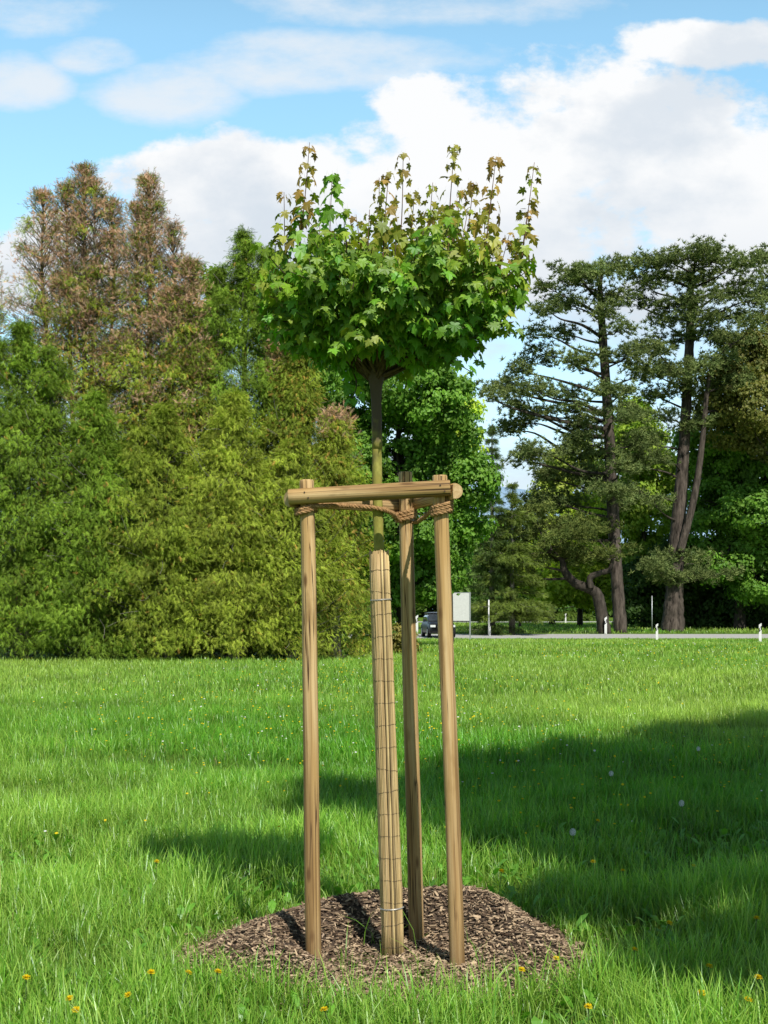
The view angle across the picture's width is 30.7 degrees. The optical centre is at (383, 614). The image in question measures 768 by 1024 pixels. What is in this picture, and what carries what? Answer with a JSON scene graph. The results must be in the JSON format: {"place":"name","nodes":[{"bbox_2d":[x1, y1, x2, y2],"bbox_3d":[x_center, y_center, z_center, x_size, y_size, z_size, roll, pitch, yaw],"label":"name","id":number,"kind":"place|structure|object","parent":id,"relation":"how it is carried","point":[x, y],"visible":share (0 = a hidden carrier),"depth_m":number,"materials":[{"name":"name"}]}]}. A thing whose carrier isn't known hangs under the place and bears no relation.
{"place":"outdoors","nodes":[
{"label":"outdoors","id":0,"kind":"place"},
{"bbox_2d":[1,483,715,613],"bbox_3d":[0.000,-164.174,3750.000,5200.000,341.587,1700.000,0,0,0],"label":"hills","id":1,"kind":"structure","parent":0,"point":[503,490],"depth_m":3246.90,"materials":[{"name":"green plant"}]},
{"bbox_2d":[0,615,767,1023],"bbox_3d":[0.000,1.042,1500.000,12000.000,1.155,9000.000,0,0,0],"label":"meadow","id":2,"kind":"structure","parent":0,"point":[546,625],"depth_m":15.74,"materials":[{"name":"green plant"}]},
{"bbox_2d":[0,241,45,655],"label":"conifer","id":3,"kind":"object","parent":2,"relation":"on","point":[2,314],"visible":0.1,"depth_m":50.74,"materials":[{"name":"green plant"}]},
{"bbox_2d":[21,974,29,1018],"bbox_3d":[-1.425,1.520,5.531,0.034,0.207,0.035,10,11,-3],"label":"dandelion","id":4,"kind":"object","parent":2,"relation":"on","point":[26,976],"visible":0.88,"depth_m":5.52,"materials":[{"name":"yellow plant"}]},
{"bbox_2d":[0,314,98,660],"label":"conifer","id":5,"kind":"object","parent":2,"relation":"on","point":[19,467],"visible":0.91,"depth_m":47.58,"materials":[{"name":"green plant"}]},
{"bbox_2d":[65,995,73,1005],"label":"dandelion","id":6,"kind":"object","parent":2,"relation":"on","point":[69,997],"visible":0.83,"depth_m":5.31,"materials":[{"name":"yellow plant"}]},
{"bbox_2d":[72,1006,79,1019],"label":"dandelion","id":7,"kind":"object","parent":2,"relation":"on","point":[76,1008],"visible":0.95,"depth_m":5.12,"materials":[{"name":"yellow plant"}]},
{"bbox_2d":[0,160,162,657],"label":"conifer","id":8,"kind":"object","parent":2,"relation":"on","point":[78,326],"visible":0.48,"depth_m":52.38,"materials":[{"name":"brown plant"}]},
{"bbox_2d":[9,385,187,660],"bbox_3d":[-9.789,-2.885,47.927,6.253,9.889,5.651,0,0,0],"label":"conifer","id":9,"kind":"object","parent":2,"relation":"on","point":[94,427],"visible":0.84,"depth_m":47.00,"materials":[{"name":"green plant"}]},
{"bbox_2d":[124,991,133,1004],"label":"dandelion","id":10,"kind":"object","parent":2,"relation":"on","point":[127,994],"visible":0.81,"depth_m":5.42,"materials":[{"name":"yellow plant"}]},
{"bbox_2d":[65,167,220,658],"bbox_3d":[-8.686,-7.213,52.086,6.711,18.869,6.499,0,0,0],"label":"conifer","id":11,"kind":"object","parent":2,"relation":"on","point":[145,224],"visible":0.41,"depth_m":51.59,"materials":[{"name":"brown plant"}]},
{"bbox_2d":[148,969,153,999],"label":"dandelion","id":12,"kind":"object","parent":2,"relation":"on","point":[151,972],"visible":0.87,"depth_m":5.52,"materials":[{"name":"yellow plant"}]},
{"bbox_2d":[72,400,250,660],"bbox_3d":[-7.412,-2.637,47.975,6.234,9.370,6.039,0,0,0],"label":"conifer","id":13,"kind":"object","parent":2,"relation":"on","point":[160,437],"visible":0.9,"depth_m":46.96,"materials":[{"name":"green plant"}]},
{"bbox_2d":[170,969,191,1013],"bbox_3d":[-0.824,1.523,5.601,0.034,0.215,0.035,25,-4,-8],"label":"dandelion","id":14,"kind":"object","parent":2,"relation":"on","point":[187,970],"visible":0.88,"depth_m":5.61,"materials":[{"name":"yellow plant"}]},
{"bbox_2d":[117,252,260,658],"bbox_3d":[-7.061,-5.523,50.874,6.044,15.314,5.816,0,0,-32],"label":"conifer","id":15,"kind":"object","parent":2,"relation":"on","point":[188,271],"visible":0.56,"depth_m":50.55,"materials":[{"name":"green plant"}]},
{"bbox_2d":[186,263,241,650],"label":"broadleaf tree","id":16,"kind":"object","parent":2,"relation":"on","point":[212,267],"visible":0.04,"depth_m":61.61,"materials":[{"name":"green plant"}]},
{"bbox_2d":[209,968,220,1015],"bbox_3d":[-0.679,1.514,5.556,0.034,0.218,0.035,12,1,-22],"label":"dandelion","id":17,"kind":"object","parent":2,"relation":"on","point":[218,971],"visible":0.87,"depth_m":5.56,"materials":[{"name":"yellow plant"}]},
{"bbox_2d":[143,386,324,661],"bbox_3d":[-5.182,-2.929,48.246,6.496,10.061,6.446,0,0,0],"label":"conifer","id":18,"kind":"object","parent":2,"relation":"on","point":[223,463],"visible":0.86,"depth_m":47.35,"materials":[{"name":"green plant"}]},
{"bbox_2d":[168,223,320,657],"bbox_3d":[-5.110,-6.247,51.952,6.838,16.574,6.539,0,0,30],"label":"conifer","id":19,"kind":"object","parent":2,"relation":"on","point":[222,300],"visible":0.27,"depth_m":51.26,"materials":[{"name":"green plant"}]},
{"bbox_2d":[247,294,341,444],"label":"broadleaf tree","id":20,"kind":"object","parent":2,"relation":"on","point":[331,377],"visible":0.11,"depth_m":64.72,"materials":[{"name":"green plant"}]},
{"bbox_2d":[222,435,370,660],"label":"conifer","id":21,"kind":"object","parent":2,"relation":"on","point":[291,459],"visible":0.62,"depth_m":47.86,"materials":[{"name":"green plant"}]},
{"bbox_2d":[237,326,371,657],"bbox_3d":[-3.236,-4.715,50.876,5.608,13.449,5.676,0,0,26],"label":"conifer","id":22,"kind":"object","parent":2,"relation":"on","point":[298,383],"visible":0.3,"depth_m":50.35,"materials":[{"name":"green plant"}]},
{"bbox_2d":[3,532,639,617],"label":"wood","id":23,"kind":"object","parent":2,"relation":"on","point":[421,610],"visible":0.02,"depth_m":207.19,"materials":[{"name":"green plant"}]},
{"bbox_2d":[320,1006,329,1023],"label":"dandelion","id":24,"kind":"object","parent":2,"relation":"on","point":[324,1008],"visible":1,"depth_m":5.18,"materials":[{"name":"yellow plant"}]},
{"bbox_2d":[272,401,392,659],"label":"conifer","id":25,"kind":"object","parent":2,"relation":"on","point":[335,441],"visible":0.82,"depth_m":49.53,"materials":[{"name":"green plant"}]},
{"bbox_2d":[267,598,401,654],"bbox_3d":[-2.209,0.452,56.685,6.088,2.822,4.103,0,0,0],"label":"dark bush","id":26,"kind":"object","parent":2,"relation":"on","point":[369,650],"visible":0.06,"depth_m":56.36,"materials":[{"name":"green plant"}]},
{"bbox_2d":[284,471,464,967],"bbox_3d":[-0.044,0.521,6.661,0.837,2.440,0.638,0,0,0],"label":"tree stake frame","id":27,"kind":"object","parent":2,"relation":"on","point":[405,493],"visible":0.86,"depth_m":6.42,"materials":[{"name":"brown wood"}]},
{"bbox_2d":[294,500,454,523],"bbox_3d":[-0.045,-0.486,6.639,0.752,0.106,0.565,0,0,0],"label":"coir rope","id":28,"kind":"object","parent":27,"relation":"attached to","point":[433,511],"visible":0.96,"depth_m":6.51,"materials":[{"name":"beige fabric"}]},
{"bbox_2d":[0,816,767,1023],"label":"broad weeds","id":29,"kind":"object","parent":2,"relation":"on","point":[534,1020],"visible":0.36,"depth_m":7.70,"materials":[{"name":"green plant"}]},
{"bbox_2d":[242,142,541,552],"bbox_3d":[0.049,-0.299,6.582,1.422,3.839,1.277,0,0,0],"label":"maple tree","id":30,"kind":"object","parent":2,"relation":"on","point":[375,318],"visible":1,"depth_m":6.37,"materials":[{"name":"green plant"}]},
{"bbox_2d":[369,549,404,959],"bbox_3d":[0.014,0.670,6.600,0.169,1.962,0.112,0,0,0],"label":"reed mat","id":31,"kind":"object","parent":30,"relation":"attached to","point":[390,884],"visible":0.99,"depth_m":6.56,"materials":[{"name":"wicker"}]},
{"bbox_2d":[176,889,610,1017],"bbox_3d":[0.050,1.525,6.620,2.099,0.232,2.078,0,0,0],"label":"mulch mound","id":32,"kind":"object","parent":2,"relation":"on","point":[437,917],"visible":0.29,"depth_m":6.68,"materials":[{"name":"brown wood"}]},
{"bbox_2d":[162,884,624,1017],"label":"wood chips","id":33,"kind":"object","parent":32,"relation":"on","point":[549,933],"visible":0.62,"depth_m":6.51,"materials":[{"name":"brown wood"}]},
{"bbox_2d":[370,622,422,653],"bbox_3d":[0.838,0.981,58.144,2.157,1.477,3.260,0,0,37],"label":"shrub","id":34,"kind":"object","parent":2,"relation":"on","point":[396,639],"visible":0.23,"depth_m":57.48,"materials":[{"name":"green plant"}]},
{"bbox_2d":[315,363,507,628],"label":"broadleaf tree","id":35,"kind":"object","parent":2,"relation":"on","point":[427,418],"visible":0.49,"depth_m":66.88,"materials":[{"name":"green plant"}]},
{"bbox_2d":[416,615,417,632],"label":"guide post","id":36,"kind":"object","parent":2,"relation":"on","point":[417,623],"visible":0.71,"depth_m":103.94,"materials":[{"name":"white plastic"}]},
{"bbox_2d":[453,592,470,638],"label":"sign board","id":37,"kind":"object","parent":2,"relation":"on","point":[462,607],"visible":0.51,"depth_m":87.94,"materials":[{"name":"white plastic"}]},
{"bbox_2d":[447,371,489,642],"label":"broadleaf tree","id":38,"kind":"object","parent":2,"relation":"on","point":[481,408],"visible":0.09,"depth_m":75.31,"materials":[{"name":"green plant"}]},
{"bbox_2d":[488,600,488,635],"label":"thin pole","id":39,"kind":"object","parent":2,"relation":"on","point":[488,618],"visible":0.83,"depth_m":97.46,"materials":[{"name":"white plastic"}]},
{"bbox_2d":[462,423,524,635],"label":"spruce tree","id":40,"kind":"object","parent":2,"relation":"on","point":[494,510],"visible":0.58,"depth_m":99.61,"materials":[{"name":"green plant"}]},
{"bbox_2d":[465,481,560,634],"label":"spruce tree","id":41,"kind":"object","parent":2,"relation":"on","point":[531,611],"visible":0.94,"depth_m":99.39,"materials":[{"name":"green plant"}]},
{"bbox_2d":[518,966,525,997],"bbox_3d":[0.552,1.530,5.731,0.034,0.186,0.035,1,15,-19],"label":"dandelion","id":42,"kind":"object","parent":2,"relation":"on","point":[522,969],"visible":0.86,"depth_m":5.71,"materials":[{"name":"yellow plant"}]},
{"bbox_2d":[471,584,595,627],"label":"dark bush","id":43,"kind":"object","parent":2,"relation":"on","point":[566,608],"visible":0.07,"depth_m":169.14,"materials":[{"name":"green plant"}]},
{"bbox_2d":[553,956,558,980],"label":"dandelion","id":44,"kind":"object","parent":2,"relation":"on","point":[554,958],"visible":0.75,"depth_m":5.95,"materials":[{"name":"yellow plant"}]},
{"bbox_2d":[470,497,642,633],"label":"crooked pine","id":45,"kind":"object","parent":2,"relation":"on","point":[565,527],"visible":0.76,"depth_m":102.61,"materials":[{"name":"green plant"}]},
{"bbox_2d":[525,435,604,624],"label":"broadleaf tree","id":46,"kind":"object","parent":2,"relation":"on","point":[563,485],"visible":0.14,"depth_m":138.34,"materials":[{"name":"green plant"}]},
{"bbox_2d":[544,520,594,620],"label":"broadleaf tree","id":47,"kind":"object","parent":2,"relation":"on","point":[571,615],"visible":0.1,"depth_m":168.32,"materials":[{"name":"green plant"}]},
{"bbox_2d":[515,491,627,625],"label":"tree","id":48,"kind":"object","parent":2,"relation":"on","point":[566,593],"visible":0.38,"depth_m":128.94,"materials":[{"name":"green plant"}]},
{"bbox_2d":[569,828,575,856],"bbox_3d":[1.215,1.497,9.007,0.043,0.246,0.044,0,0,0],"label":"dandelion clock","id":49,"kind":"object","parent":2,"relation":"on","point":[573,832],"visible":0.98,"depth_m":9.01,"materials":[{"name":"white plant"}]},
{"bbox_2d":[472,246,673,632],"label":"pine tree","id":50,"kind":"object","parent":2,"relation":"on","point":[578,435],"visible":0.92,"depth_m":105.65,"materials":[{"name":"green plant"}]},
{"bbox_2d":[584,1003,592,1022],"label":"dandelion","id":51,"kind":"object","parent":2,"relation":"on","point":[588,1007],"visible":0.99,"depth_m":5.11,"materials":[{"name":"yellow plant"}]},
{"bbox_2d":[604,617,606,633],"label":"guide post","id":52,"kind":"object","parent":2,"relation":"on","point":[605,625],"visible":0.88,"depth_m":102.34,"materials":[{"name":"white plastic"}]},
{"bbox_2d":[592,396,690,621],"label":"broadleaf tree","id":53,"kind":"object","parent":2,"relation":"on","point":[638,523],"visible":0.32,"depth_m":126.32,"materials":[{"name":"green plant"}]},
{"bbox_2d":[656,624,657,639],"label":"guide post","id":54,"kind":"object","parent":2,"relation":"on","point":[656,631],"visible":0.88,"depth_m":88.45,"materials":[{"name":"white plastic"}]},
{"bbox_2d":[661,920,671,938],"bbox_3d":[1.291,1.525,6.558,0.034,0.222,0.035,19,20,-17],"label":"dandelion","id":55,"kind":"object","parent":2,"relation":"on","point":[669,922],"visible":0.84,"depth_m":6.53,"materials":[{"name":"yellow plant"}]},
{"bbox_2d":[609,233,767,631],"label":"pine tree","id":56,"kind":"object","parent":2,"relation":"on","point":[673,573],"visible":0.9,"depth_m":109.03,"materials":[{"name":"green plant"}]},
{"bbox_2d":[609,534,767,628],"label":"dark bush","id":57,"kind":"object","parent":2,"relation":"on","point":[711,607],"visible":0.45,"depth_m":120.71,"materials":[{"name":"green plant"}]},
{"bbox_2d":[706,963,712,990],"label":"dandelion","id":58,"kind":"object","parent":2,"relation":"on","point":[709,965],"visible":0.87,"depth_m":5.76,"materials":[{"name":"yellow plant"}]},
{"bbox_2d":[669,421,767,629],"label":"broadleaf tree","id":59,"kind":"object","parent":2,"relation":"on","point":[731,510],"visible":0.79,"depth_m":115.44,"materials":[{"name":"green plant"}]},
{"bbox_2d":[691,312,767,464],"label":"broadleaf tree","id":60,"kind":"object","parent":2,"relation":"on","point":[747,422],"visible":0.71,"depth_m":109.93,"materials":[{"name":"green plant"}]},
{"bbox_2d":[743,242,767,335],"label":"pine tree","id":61,"kind":"object","parent":2,"relation":"on","point":[763,260],"visible":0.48,"depth_m":114.57,"materials":[{"name":"green plant"}]},
{"bbox_2d":[753,916,758,943],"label":"dandelion","id":62,"kind":"object","parent":2,"relation":"on","point":[756,918],"visible":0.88,"depth_m":6.51,"materials":[{"name":"yellow plant"}]},
{"bbox_2d":[754,974,761,1000],"bbox_3d":[1.440,1.508,5.445,0.034,0.231,0.035,-1,14,-25],"label":"dandelion","id":63,"kind":"object","parent":2,"relation":"on","point":[758,976],"visible":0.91,"depth_m":5.43,"materials":[{"name":"yellow plant"}]},
{"bbox_2d":[759,623,761,641],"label":"guide post","id":64,"kind":"object","parent":2,"relation":"on","point":[760,631],"visible":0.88,"depth_m":80.95,"materials":[{"name":"white plastic"}]},
{"bbox_2d":[0,0,767,490],"label":"sky","id":65,"kind":"structure","parent":0,"point":[643,123],"materials":[{"name":"blue"}]},
{"bbox_2d":[395,621,611,621],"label":"road","id":66,"kind":"structure","parent":0,"point":[537,621],"depth_m":162.79,"materials":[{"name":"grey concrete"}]},
{"bbox_2d":[342,634,767,637],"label":"road","id":67,"kind":"structure","parent":0,"point":[615,636],"depth_m":95.89,"materials":[{"name":"grey asphalt"}]},
{"bbox_2d":[421,612,455,636],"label":"parked car","id":68,"kind":"object","parent":67,"relation":"on","point":[429,625],"visible":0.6,"depth_m":94.02,"materials":[{"name":"black paint"}]}
]}

